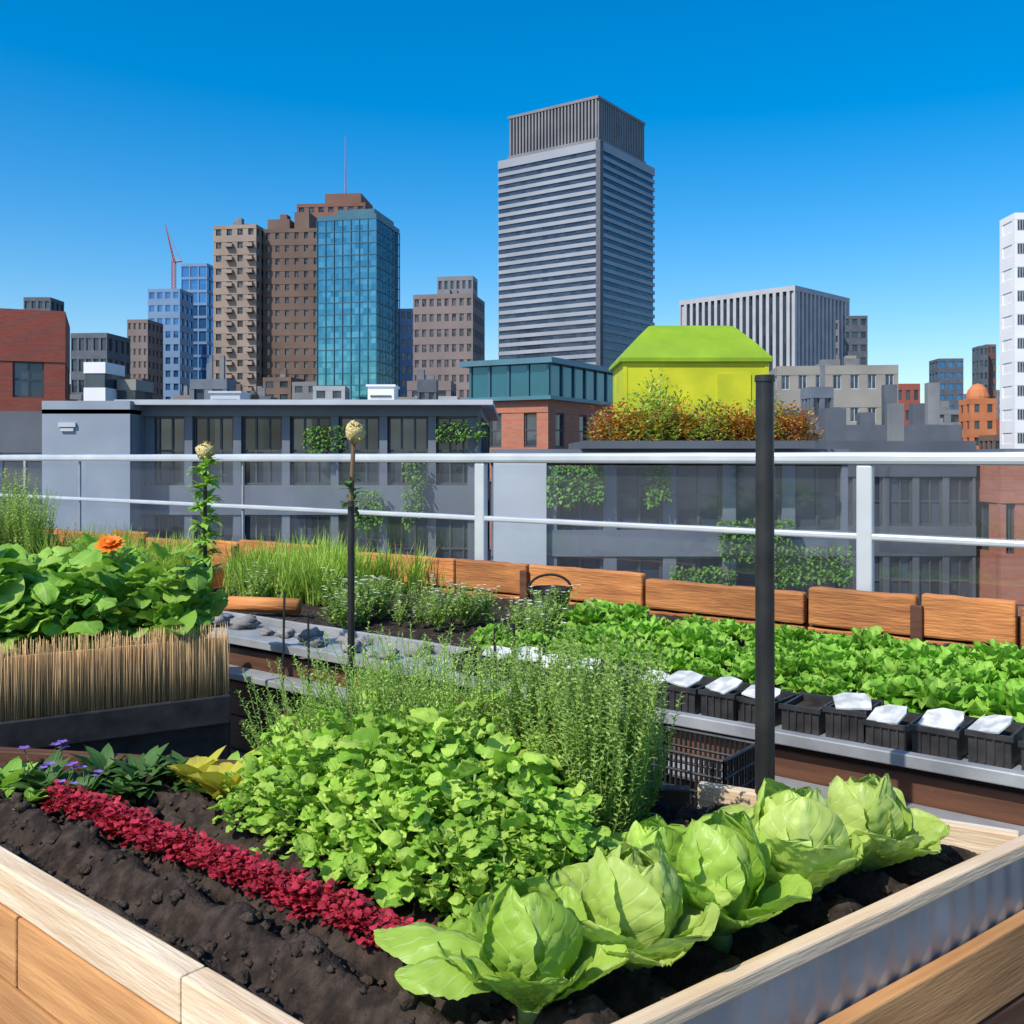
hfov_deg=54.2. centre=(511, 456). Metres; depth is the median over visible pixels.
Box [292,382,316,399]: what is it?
building
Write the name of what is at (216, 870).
red leaf plant
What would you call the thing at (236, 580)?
flowering herb
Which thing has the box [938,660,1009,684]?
young lettuce
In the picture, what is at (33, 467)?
window
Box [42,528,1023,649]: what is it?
timber parapet
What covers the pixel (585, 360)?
window
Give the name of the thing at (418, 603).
flowering herb
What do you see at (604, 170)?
window
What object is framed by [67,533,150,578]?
leafy greens
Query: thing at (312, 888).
red leaf plant
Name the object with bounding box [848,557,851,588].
window
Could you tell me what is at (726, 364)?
garden shed
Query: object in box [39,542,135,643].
leafy greens
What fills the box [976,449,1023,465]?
building
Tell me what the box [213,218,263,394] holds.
apartment tower
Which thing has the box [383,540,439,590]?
grass clump
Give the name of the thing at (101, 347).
building
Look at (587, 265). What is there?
window
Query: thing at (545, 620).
flowering herb
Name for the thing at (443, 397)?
building
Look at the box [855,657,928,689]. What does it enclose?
young lettuce
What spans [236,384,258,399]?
building
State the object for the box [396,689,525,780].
basil plant
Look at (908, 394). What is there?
building
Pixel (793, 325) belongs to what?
finned office block
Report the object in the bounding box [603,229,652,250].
window
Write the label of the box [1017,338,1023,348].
window
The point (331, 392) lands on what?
building
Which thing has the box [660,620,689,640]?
young lettuce
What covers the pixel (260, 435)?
window
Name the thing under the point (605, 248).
window
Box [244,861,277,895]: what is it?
red leaf plant
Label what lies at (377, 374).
window
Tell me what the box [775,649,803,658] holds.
young lettuce
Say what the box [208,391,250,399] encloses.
roof vent unit
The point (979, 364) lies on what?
building
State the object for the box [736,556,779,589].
window
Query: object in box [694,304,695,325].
window
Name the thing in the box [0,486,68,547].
herb bush
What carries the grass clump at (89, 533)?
on the planter box
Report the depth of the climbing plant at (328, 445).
23.77 m
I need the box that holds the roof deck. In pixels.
[231,657,1023,791]
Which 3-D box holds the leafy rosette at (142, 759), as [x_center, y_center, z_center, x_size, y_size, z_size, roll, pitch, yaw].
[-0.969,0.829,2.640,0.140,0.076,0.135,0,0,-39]
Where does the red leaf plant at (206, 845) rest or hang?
on the raised bed
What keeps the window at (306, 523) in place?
in the office building at (264, 426)
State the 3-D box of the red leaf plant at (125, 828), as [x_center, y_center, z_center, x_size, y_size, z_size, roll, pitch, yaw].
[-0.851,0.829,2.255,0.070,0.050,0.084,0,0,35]
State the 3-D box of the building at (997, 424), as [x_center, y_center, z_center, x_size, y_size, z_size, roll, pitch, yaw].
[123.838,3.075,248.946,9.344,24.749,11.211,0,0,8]
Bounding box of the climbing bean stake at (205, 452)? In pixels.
[184,440,224,637]
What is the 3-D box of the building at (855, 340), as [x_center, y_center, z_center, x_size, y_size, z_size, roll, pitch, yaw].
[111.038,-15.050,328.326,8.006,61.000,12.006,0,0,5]
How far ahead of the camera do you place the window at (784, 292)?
303.44 m
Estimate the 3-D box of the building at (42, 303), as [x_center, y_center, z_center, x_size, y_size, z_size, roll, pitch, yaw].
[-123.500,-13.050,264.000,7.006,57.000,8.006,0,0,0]
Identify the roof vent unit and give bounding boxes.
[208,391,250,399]
[366,384,399,399]
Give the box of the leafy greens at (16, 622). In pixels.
[0,563,78,655]
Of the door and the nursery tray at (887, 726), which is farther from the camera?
the door
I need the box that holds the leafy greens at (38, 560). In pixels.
[0,549,82,617]
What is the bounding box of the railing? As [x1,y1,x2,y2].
[0,452,1023,591]
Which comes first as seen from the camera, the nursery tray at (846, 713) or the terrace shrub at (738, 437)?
the nursery tray at (846, 713)
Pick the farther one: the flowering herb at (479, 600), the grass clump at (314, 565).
the grass clump at (314, 565)
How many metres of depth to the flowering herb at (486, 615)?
5.20 m
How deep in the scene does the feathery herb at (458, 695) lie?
2.44 m
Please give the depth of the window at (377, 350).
239.60 m
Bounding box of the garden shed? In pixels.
[609,326,772,440]
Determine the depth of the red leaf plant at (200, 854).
2.05 m
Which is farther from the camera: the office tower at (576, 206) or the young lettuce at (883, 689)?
the office tower at (576, 206)
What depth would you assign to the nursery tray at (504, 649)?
4.00 m
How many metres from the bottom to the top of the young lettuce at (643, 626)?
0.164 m
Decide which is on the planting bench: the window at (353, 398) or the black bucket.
the black bucket
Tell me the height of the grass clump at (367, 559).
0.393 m
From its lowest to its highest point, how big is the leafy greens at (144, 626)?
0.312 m
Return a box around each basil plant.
[206,750,300,835]
[235,713,349,828]
[247,743,372,859]
[271,704,419,832]
[285,741,428,884]
[314,699,480,869]
[332,690,443,762]
[332,751,497,908]
[375,706,558,884]
[384,785,550,927]
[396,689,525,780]
[437,755,612,889]
[438,823,561,922]
[463,789,618,891]
[467,729,596,829]
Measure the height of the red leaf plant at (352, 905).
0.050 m
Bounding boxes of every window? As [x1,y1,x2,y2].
[0,453,41,506]
[13,361,43,397]
[155,418,183,484]
[155,515,183,538]
[194,418,232,484]
[194,515,232,540]
[227,229,231,234]
[238,229,242,234]
[238,242,242,247]
[238,255,242,260]
[238,268,242,273]
[238,281,242,287]
[238,294,242,300]
[238,307,242,313]
[243,418,281,484]
[245,515,281,541]
[249,228,253,234]
[291,418,330,484]
[291,515,330,547]
[318,219,375,231]
[318,231,375,243]
[318,242,375,255]
[318,254,375,267]
[318,266,375,278]
[318,278,375,290]
[318,290,375,302]
[318,302,375,314]
[318,314,375,325]
[318,326,375,337]
[318,338,375,349]
[318,350,375,361]
[318,361,375,372]
[318,373,375,384]
[340,418,378,484]
[340,515,378,552]
[346,385,366,395]
[351,397,366,399]
[377,220,397,242]
[377,232,397,253]
[377,244,397,265]
[377,255,397,276]
[377,267,397,287]
[377,279,397,298]
[377,291,397,309]
[377,303,397,321]
[377,315,397,332]
[377,326,397,343]
[377,338,397,354]
[377,350,397,365]
[377,362,397,377]
[377,374,397,385]
[388,418,427,484]
[388,516,427,555]
[415,299,418,306]
[415,360,418,367]
[415,375,468,397]
[430,314,433,321]
[430,329,433,336]
[437,314,440,321]
[437,329,440,336]
[437,418,467,484]
[437,519,467,558]
[445,329,448,336]
[445,344,448,351]
[452,298,455,305]
[452,344,455,351]
[460,298,463,305]
[460,313,463,320]
[460,344,463,351]
[467,313,470,320]
[490,414,500,446]
[490,482,490,514]
[499,150,595,172]
[499,159,595,181]
[499,167,595,189]
[499,176,595,197]
[499,184,595,205]
[499,193,595,213]
[499,202,595,221]
[499,210,595,229]
[499,219,595,237]
[499,228,595,245]
[499,236,595,254]
[499,245,595,262]
[499,254,595,270]
[499,262,595,278]
[499,271,595,286]
[499,280,595,294]
[499,288,595,302]
[499,297,595,310]
[499,306,595,318]
[499,314,595,327]
[499,323,595,335]
[499,331,595,343]
[499,340,595,351]
[499,349,595,359]
[525,413,536,446]
[556,413,562,446]
[557,467,602,528]
[557,556,602,568]
[567,357,595,362]
[580,415,585,440]
[603,151,652,178]
[603,160,652,186]
[603,168,652,194]
[603,177,652,202]
[603,186,652,210]
[603,194,652,218]
[603,203,652,226]
[603,211,652,234]
[603,220,652,242]
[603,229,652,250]
[603,237,652,258]
[603,246,652,266]
[603,254,652,274]
[603,263,652,282]
[603,272,652,290]
[603,280,652,297]
[603,289,652,305]
[603,297,652,313]
[603,306,652,321]
[603,315,649,328]
[603,323,641,334]
[603,332,634,341]
[603,341,628,348]
[603,349,621,355]
[603,358,615,363]
[617,467,661,528]
[617,556,661,578]
[676,467,720,525]
[676,556,720,583]
[688,304,689,325]
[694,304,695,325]
[700,303,701,325]
[706,302,707,325]
[725,300,726,325]
[731,299,732,325]
[736,467,779,528]
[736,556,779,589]
[738,298,738,329]
[744,297,745,334]
[751,296,752,339]
[757,296,758,344]
[764,295,765,350]
[771,294,772,369]
[777,293,779,365]
[781,375,789,389]
[784,292,785,365]
[791,291,791,365]
[795,467,839,528]
[795,556,839,596]
[798,375,806,389]
[816,375,819,386]
[833,375,840,388]
[848,477,851,524]
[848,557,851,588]
[850,374,858,388]
[850,407,858,421]
[868,374,875,388]
[868,407,875,421]
[874,477,880,524]
[874,556,880,591]
[885,374,893,384]
[889,477,910,524]
[889,556,910,593]
[919,477,940,524]
[919,556,940,604]
[949,477,970,524]
[949,556,970,597]
[976,501,988,549]
[1006,503,1013,552]
[1017,219,1023,230]
[1017,243,1023,253]
[1017,267,1023,277]
[1017,290,1023,301]
[1017,314,1023,324]
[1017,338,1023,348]
[1017,362,1023,372]
[1017,385,1023,396]
[1017,409,1023,419]
[1017,433,1023,443]
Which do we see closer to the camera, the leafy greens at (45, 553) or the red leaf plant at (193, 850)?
the red leaf plant at (193, 850)
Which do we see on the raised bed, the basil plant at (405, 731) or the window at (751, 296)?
the basil plant at (405, 731)
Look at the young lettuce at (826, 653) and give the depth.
3.96 m
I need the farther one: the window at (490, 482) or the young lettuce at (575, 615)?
the window at (490, 482)
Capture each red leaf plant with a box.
[37,779,75,812]
[44,785,76,812]
[57,786,92,811]
[58,783,87,806]
[63,787,98,819]
[66,791,100,818]
[66,796,91,813]
[75,796,112,819]
[78,798,110,821]
[82,793,120,819]
[92,796,129,825]
[94,801,128,834]
[97,804,131,839]
[98,802,136,835]
[104,806,137,837]
[112,811,144,838]
[118,807,158,836]
[119,815,160,847]
[125,817,155,842]
[133,817,171,844]
[135,822,181,852]
[137,820,169,851]
[151,824,185,852]
[155,828,189,860]
[163,826,205,856]
[165,829,205,861]
[178,834,217,856]
[181,838,216,866]
[187,840,217,867]
[190,843,229,876]
[193,843,225,869]
[205,844,249,881]
[209,844,240,865]
[217,851,245,875]
[224,855,253,888]
[230,850,261,880]
[236,857,267,888]
[238,858,276,889]
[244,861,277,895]
[249,865,291,899]
[263,869,291,903]
[270,874,308,910]
[273,866,311,892]
[276,879,318,908]
[278,877,321,920]
[291,882,328,918]
[297,878,338,917]
[306,878,351,921]
[317,889,360,926]
[325,888,364,912]
[331,899,378,931]
[340,900,373,935]
[341,896,386,935]
[349,907,392,947]
[370,917,399,945]
[371,912,408,948]
[390,918,433,955]
[391,917,413,927]
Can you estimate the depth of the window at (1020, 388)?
150.45 m
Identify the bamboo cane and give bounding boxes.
[277,591,285,735]
[307,614,313,720]
[493,628,497,682]
[510,623,514,725]
[538,643,547,688]
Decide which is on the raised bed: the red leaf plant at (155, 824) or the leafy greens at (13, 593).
the red leaf plant at (155, 824)
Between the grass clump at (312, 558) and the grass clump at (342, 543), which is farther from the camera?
the grass clump at (342, 543)
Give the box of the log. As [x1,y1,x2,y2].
[224,596,301,614]
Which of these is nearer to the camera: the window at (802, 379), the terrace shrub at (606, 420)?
the terrace shrub at (606, 420)
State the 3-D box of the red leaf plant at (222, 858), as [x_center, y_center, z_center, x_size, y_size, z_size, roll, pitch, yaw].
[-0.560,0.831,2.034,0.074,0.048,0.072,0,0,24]
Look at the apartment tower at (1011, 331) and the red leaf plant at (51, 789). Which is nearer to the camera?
the red leaf plant at (51, 789)
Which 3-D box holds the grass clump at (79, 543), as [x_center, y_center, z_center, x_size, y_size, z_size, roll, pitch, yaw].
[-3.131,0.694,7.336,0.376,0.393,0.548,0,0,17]
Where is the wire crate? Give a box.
[645,726,754,808]
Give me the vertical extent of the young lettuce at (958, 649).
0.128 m
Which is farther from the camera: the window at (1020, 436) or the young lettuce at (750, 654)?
the window at (1020, 436)
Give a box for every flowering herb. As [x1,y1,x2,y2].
[222,574,246,595]
[225,565,246,590]
[244,569,274,596]
[245,562,272,596]
[295,570,318,600]
[317,593,347,626]
[320,579,339,599]
[322,567,363,597]
[322,586,366,628]
[327,581,358,621]
[334,578,373,607]
[341,575,377,610]
[347,592,381,623]
[347,596,373,625]
[355,575,387,614]
[355,577,400,619]
[363,576,397,603]
[365,576,395,610]
[387,599,411,624]
[392,580,420,616]
[407,586,429,611]
[409,602,429,626]
[413,572,445,607]
[415,584,453,622]
[416,586,455,630]
[430,578,468,622]
[447,580,474,610]
[451,583,486,625]
[459,594,490,624]
[471,588,494,619]
[474,584,505,624]
[489,615,519,642]
[504,597,527,625]
[509,600,535,631]
[512,597,566,629]
[515,596,564,642]
[520,608,566,647]
[525,587,567,628]
[526,586,558,616]
[537,585,578,625]
[578,601,603,624]
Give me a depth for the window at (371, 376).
233.71 m
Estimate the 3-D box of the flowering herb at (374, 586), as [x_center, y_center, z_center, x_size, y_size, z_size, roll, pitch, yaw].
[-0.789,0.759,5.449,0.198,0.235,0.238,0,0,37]
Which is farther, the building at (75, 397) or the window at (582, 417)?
the building at (75, 397)
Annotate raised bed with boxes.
[0,747,1023,1023]
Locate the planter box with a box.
[161,562,226,587]
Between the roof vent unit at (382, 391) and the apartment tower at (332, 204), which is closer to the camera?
the roof vent unit at (382, 391)
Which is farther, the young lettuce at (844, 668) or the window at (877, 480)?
the window at (877, 480)
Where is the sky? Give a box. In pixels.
[0,0,1023,402]
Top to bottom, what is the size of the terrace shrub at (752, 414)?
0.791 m
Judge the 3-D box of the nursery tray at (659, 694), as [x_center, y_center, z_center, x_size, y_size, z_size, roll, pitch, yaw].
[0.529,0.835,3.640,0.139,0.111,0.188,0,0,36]
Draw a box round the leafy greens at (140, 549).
[121,546,151,578]
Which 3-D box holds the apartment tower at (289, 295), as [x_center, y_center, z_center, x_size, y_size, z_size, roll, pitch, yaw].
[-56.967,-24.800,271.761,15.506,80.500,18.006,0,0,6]
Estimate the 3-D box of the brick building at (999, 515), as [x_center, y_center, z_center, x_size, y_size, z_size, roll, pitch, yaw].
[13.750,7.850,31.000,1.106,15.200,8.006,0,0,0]
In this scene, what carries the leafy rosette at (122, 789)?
on the raised bed
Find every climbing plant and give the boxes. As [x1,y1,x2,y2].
[301,425,343,453]
[354,489,384,532]
[400,463,424,540]
[435,421,488,443]
[546,464,605,511]
[643,465,671,509]
[669,565,737,585]
[717,518,796,569]
[774,544,852,588]
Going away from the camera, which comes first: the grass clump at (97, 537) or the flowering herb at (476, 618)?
the flowering herb at (476, 618)
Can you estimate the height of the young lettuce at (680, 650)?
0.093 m
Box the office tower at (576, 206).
[498,95,654,366]
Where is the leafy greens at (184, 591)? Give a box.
[94,542,228,642]
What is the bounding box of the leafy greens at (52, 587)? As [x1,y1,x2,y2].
[14,550,137,652]
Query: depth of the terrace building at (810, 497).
19.03 m
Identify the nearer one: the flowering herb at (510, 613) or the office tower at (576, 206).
the flowering herb at (510, 613)
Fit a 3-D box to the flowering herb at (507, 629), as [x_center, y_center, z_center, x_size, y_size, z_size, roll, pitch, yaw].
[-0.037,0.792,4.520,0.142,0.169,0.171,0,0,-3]
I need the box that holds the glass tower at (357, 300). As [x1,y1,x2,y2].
[317,208,399,399]
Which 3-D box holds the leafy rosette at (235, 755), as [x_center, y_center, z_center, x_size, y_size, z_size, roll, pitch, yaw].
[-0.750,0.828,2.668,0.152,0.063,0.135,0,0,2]
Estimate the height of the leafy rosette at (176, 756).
0.094 m
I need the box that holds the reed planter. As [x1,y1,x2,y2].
[0,621,230,758]
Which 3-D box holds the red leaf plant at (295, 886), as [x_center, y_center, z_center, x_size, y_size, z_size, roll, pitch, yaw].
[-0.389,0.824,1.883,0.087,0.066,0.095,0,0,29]
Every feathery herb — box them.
[236,656,397,765]
[241,648,438,755]
[272,632,461,739]
[282,628,492,751]
[312,621,527,755]
[342,624,567,745]
[381,634,588,753]
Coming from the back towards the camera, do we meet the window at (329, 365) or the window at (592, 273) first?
the window at (592, 273)
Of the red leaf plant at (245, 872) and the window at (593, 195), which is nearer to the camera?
the red leaf plant at (245, 872)
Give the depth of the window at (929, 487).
28.14 m
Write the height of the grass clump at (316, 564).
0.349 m
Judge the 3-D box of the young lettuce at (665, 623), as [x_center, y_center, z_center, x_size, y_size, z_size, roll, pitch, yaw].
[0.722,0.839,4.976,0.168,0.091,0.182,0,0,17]
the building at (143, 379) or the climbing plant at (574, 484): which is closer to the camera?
the climbing plant at (574, 484)
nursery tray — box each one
[450,647,484,675]
[474,646,515,680]
[506,646,552,683]
[533,654,569,686]
[566,658,619,693]
[591,662,651,699]
[632,670,669,707]
[659,671,717,713]
[698,676,754,720]
[736,685,798,726]
[778,692,833,735]
[822,692,883,743]
[862,704,923,750]
[909,708,978,759]
[965,714,1023,768]
[1018,740,1023,770]
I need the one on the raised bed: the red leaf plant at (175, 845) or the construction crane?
the red leaf plant at (175, 845)
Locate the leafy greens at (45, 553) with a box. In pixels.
[0,543,61,614]
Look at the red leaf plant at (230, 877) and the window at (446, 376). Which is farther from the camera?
the window at (446, 376)
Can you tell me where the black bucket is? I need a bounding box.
[527,573,572,621]
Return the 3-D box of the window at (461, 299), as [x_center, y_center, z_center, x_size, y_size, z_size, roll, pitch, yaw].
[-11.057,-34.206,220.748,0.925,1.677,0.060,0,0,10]
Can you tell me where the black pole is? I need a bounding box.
[754,374,774,794]
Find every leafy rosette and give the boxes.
[0,756,37,797]
[5,786,51,809]
[7,756,75,795]
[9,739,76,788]
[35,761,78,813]
[52,767,103,795]
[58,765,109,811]
[70,743,128,782]
[99,774,155,802]
[100,770,139,794]
[103,754,172,799]
[106,743,173,778]
[114,753,164,772]
[142,760,179,777]
[154,750,208,791]
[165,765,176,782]
[170,758,194,790]
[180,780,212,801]
[227,751,239,759]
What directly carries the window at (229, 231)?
in the apartment tower at (238, 294)
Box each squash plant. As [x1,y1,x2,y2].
[167,745,226,785]
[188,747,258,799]
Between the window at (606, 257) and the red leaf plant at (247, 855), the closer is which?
the red leaf plant at (247, 855)
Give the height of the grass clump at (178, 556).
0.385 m
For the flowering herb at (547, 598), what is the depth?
5.11 m
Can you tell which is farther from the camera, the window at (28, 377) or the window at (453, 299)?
the window at (453, 299)
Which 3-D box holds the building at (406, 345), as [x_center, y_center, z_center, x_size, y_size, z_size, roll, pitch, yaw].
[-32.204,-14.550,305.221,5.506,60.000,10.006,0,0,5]
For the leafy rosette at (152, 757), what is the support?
on the raised bed
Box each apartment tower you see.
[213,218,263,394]
[263,212,316,381]
[297,136,372,217]
[413,289,484,399]
[1000,213,1023,448]
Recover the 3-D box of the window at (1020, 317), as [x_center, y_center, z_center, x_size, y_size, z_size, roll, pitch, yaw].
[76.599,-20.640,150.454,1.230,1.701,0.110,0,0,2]
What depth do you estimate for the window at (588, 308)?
362.77 m
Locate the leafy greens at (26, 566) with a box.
[0,559,52,656]
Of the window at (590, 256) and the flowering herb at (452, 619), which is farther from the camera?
the window at (590, 256)
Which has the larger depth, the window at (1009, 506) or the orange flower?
the window at (1009, 506)
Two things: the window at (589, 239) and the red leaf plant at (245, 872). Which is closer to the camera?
the red leaf plant at (245, 872)
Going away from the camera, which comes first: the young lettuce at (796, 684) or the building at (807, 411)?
the young lettuce at (796, 684)
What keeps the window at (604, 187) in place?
in the office tower at (576, 206)
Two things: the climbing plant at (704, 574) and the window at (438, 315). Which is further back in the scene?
the window at (438, 315)
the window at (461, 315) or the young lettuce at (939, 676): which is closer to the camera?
the young lettuce at (939, 676)
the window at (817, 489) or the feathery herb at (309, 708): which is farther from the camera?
the window at (817, 489)
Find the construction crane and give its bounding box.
[165,224,181,288]
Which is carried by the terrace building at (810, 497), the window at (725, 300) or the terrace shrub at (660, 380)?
the terrace shrub at (660, 380)
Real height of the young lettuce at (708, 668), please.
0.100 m
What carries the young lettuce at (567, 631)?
on the planting bench
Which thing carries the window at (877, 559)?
in the office building at (929, 500)
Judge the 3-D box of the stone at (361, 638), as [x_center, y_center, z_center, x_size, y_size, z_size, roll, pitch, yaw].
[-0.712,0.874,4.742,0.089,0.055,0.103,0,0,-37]
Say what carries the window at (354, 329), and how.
in the glass tower at (357, 300)
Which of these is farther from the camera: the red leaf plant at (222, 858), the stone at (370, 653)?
the stone at (370, 653)
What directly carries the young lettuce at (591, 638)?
on the planting bench
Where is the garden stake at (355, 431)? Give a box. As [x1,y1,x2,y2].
[339,419,365,720]
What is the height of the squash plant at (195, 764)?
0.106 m
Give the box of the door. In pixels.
[717,374,750,440]
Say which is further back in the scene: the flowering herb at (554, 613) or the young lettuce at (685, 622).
the flowering herb at (554, 613)
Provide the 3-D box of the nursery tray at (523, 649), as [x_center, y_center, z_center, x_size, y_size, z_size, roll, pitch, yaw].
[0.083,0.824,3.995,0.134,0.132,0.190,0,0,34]
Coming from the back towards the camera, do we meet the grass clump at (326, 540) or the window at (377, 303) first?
the window at (377, 303)
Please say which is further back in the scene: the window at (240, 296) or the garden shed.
the window at (240, 296)
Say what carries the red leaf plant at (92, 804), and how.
on the raised bed
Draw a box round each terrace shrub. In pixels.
[583,403,625,440]
[592,398,646,440]
[608,401,669,440]
[608,416,645,440]
[615,379,679,440]
[631,365,673,439]
[638,394,681,440]
[639,403,680,440]
[658,398,701,440]
[659,407,708,440]
[665,384,695,440]
[679,413,715,440]
[685,394,734,440]
[692,400,734,440]
[702,402,755,440]
[719,409,755,440]
[726,403,745,431]
[729,404,777,440]
[736,393,787,440]
[746,398,793,440]
[774,400,815,440]
[775,405,824,441]
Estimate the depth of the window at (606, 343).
359.94 m
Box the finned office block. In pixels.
[679,285,849,371]
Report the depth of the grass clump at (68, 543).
7.43 m
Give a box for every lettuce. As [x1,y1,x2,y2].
[374,875,628,1023]
[467,623,511,647]
[496,630,549,651]
[546,640,578,654]
[547,623,588,646]
[550,841,733,970]
[556,599,618,628]
[567,644,608,661]
[568,598,618,617]
[571,622,594,631]
[578,622,634,647]
[596,637,655,664]
[597,620,619,629]
[602,602,655,622]
[605,814,679,855]
[610,616,665,649]
[644,647,698,674]
[647,616,670,627]
[648,620,663,630]
[653,621,725,656]
[655,647,689,664]
[655,809,812,952]
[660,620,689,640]
[674,613,715,627]
[688,658,728,677]
[691,644,741,668]
[692,634,743,659]
[706,629,731,640]
[709,618,749,638]
[718,658,785,686]
[718,777,871,894]
[727,646,754,662]
[730,649,779,671]
[735,623,781,644]
[744,639,778,650]
[751,782,811,808]
[775,624,816,643]
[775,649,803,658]
[775,654,823,681]
[776,638,810,653]
[779,674,822,693]
[798,632,860,655]
[800,642,860,673]
[802,676,857,695]
[804,659,866,691]
[826,773,949,874]
[838,625,902,655]
[842,648,894,676]
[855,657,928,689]
[857,674,926,713]
[861,644,901,660]
[885,638,931,649]
[887,675,984,715]
[889,638,955,669]
[901,655,951,678]
[920,673,969,685]
[938,643,984,660]
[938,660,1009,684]
[942,655,992,671]
[961,678,1023,722]
[964,682,994,707]
[970,638,1023,672]
[994,657,1023,679]
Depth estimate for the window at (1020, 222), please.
150.45 m
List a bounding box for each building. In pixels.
[0,308,69,410]
[0,411,41,522]
[23,297,63,310]
[42,401,140,533]
[70,384,81,400]
[71,333,129,400]
[84,362,124,400]
[114,400,498,559]
[117,379,153,399]
[127,319,162,399]
[130,378,152,399]
[148,288,192,399]
[173,386,189,399]
[181,263,212,378]
[190,355,239,399]
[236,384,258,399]
[250,386,277,399]
[263,369,304,399]
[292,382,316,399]
[313,386,349,399]
[398,309,412,396]
[398,397,416,399]
[407,369,455,396]
[415,375,460,399]
[417,379,437,399]
[437,276,477,296]
[459,357,612,560]
[491,441,848,596]
[769,356,897,424]
[774,410,814,440]
[800,365,833,440]
[815,403,975,604]
[836,320,838,358]
[843,316,867,364]
[846,383,961,440]
[898,384,919,424]
[929,358,962,409]
[940,401,958,424]
[940,418,953,424]
[959,383,996,448]
[972,346,987,389]
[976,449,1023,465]
[976,465,1023,615]
[979,430,999,448]
[982,344,995,397]
[996,390,999,418]
[996,419,999,434]
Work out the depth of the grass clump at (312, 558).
6.24 m
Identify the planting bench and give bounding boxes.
[202,587,1023,835]
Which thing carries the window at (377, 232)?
in the glass tower at (357, 300)
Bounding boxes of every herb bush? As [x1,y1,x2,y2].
[0,466,39,541]
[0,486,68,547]
[0,489,67,559]
[0,497,23,545]
[460,625,587,754]
[493,625,626,793]
[521,627,655,754]
[522,653,669,851]
[548,638,683,822]
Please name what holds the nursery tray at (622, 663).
on the planting bench
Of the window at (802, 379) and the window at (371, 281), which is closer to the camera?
the window at (802, 379)
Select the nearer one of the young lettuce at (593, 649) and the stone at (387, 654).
the young lettuce at (593, 649)
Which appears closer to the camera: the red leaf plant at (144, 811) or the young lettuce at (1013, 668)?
the red leaf plant at (144, 811)
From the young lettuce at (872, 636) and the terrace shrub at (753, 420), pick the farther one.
the terrace shrub at (753, 420)
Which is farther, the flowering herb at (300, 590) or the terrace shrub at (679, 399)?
the terrace shrub at (679, 399)
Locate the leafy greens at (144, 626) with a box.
[83,570,167,630]
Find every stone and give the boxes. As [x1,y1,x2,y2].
[209,613,234,626]
[228,614,261,629]
[259,627,274,635]
[274,626,296,637]
[294,627,323,640]
[304,637,324,647]
[335,633,356,644]
[341,639,366,652]
[355,635,372,645]
[361,651,376,657]
[376,648,398,659]
[403,642,434,656]
[422,656,434,664]
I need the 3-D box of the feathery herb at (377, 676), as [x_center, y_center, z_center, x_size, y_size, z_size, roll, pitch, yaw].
[-0.278,0.669,2.578,0.476,0.415,0.556,0,0,41]
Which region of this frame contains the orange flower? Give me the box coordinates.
[94,534,125,558]
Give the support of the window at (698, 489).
in the terrace building at (810, 497)
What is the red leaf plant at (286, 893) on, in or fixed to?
on the raised bed
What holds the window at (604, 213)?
in the office tower at (576, 206)
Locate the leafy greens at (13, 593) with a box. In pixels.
[0,544,27,613]
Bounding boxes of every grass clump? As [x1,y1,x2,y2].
[16,527,78,558]
[40,529,102,554]
[52,518,103,554]
[62,521,114,551]
[63,530,98,554]
[80,528,139,549]
[96,529,145,555]
[101,522,147,548]
[114,527,158,547]
[122,533,158,561]
[131,532,171,562]
[144,531,187,563]
[146,528,198,568]
[151,537,197,573]
[152,532,193,572]
[159,519,222,566]
[210,536,267,595]
[218,536,283,596]
[225,542,272,596]
[233,536,293,596]
[236,533,301,581]
[237,543,288,596]
[253,532,307,567]
[256,539,324,599]
[266,557,304,597]
[268,534,319,563]
[270,543,313,594]
[273,545,313,579]
[278,530,319,557]
[282,536,345,566]
[282,541,326,576]
[282,549,341,597]
[283,556,347,604]
[290,546,346,605]
[296,528,342,556]
[304,536,361,589]
[305,540,343,561]
[306,529,356,555]
[320,539,366,566]
[320,540,377,585]
[321,543,382,591]
[322,541,375,561]
[327,544,360,567]
[328,538,388,590]
[356,540,423,595]
[356,548,400,583]
[365,545,406,595]
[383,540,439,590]
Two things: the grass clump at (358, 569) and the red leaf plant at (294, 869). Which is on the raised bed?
the red leaf plant at (294, 869)
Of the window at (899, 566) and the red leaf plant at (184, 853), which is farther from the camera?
the window at (899, 566)
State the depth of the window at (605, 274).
367.31 m
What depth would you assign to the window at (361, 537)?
24.21 m
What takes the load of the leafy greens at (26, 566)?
on the reed planter
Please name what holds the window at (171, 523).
in the office building at (264, 426)
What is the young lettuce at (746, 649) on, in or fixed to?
on the planting bench
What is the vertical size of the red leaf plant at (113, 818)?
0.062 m
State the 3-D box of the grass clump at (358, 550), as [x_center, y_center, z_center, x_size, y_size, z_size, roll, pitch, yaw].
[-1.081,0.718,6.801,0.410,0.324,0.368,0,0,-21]
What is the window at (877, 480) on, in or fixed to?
in the office building at (929, 500)
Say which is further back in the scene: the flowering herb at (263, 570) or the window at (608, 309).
the window at (608, 309)
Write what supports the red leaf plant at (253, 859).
on the raised bed
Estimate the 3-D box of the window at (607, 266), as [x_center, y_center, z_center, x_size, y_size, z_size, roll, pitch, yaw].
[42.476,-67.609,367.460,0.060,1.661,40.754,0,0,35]
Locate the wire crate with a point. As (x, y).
(736, 768)

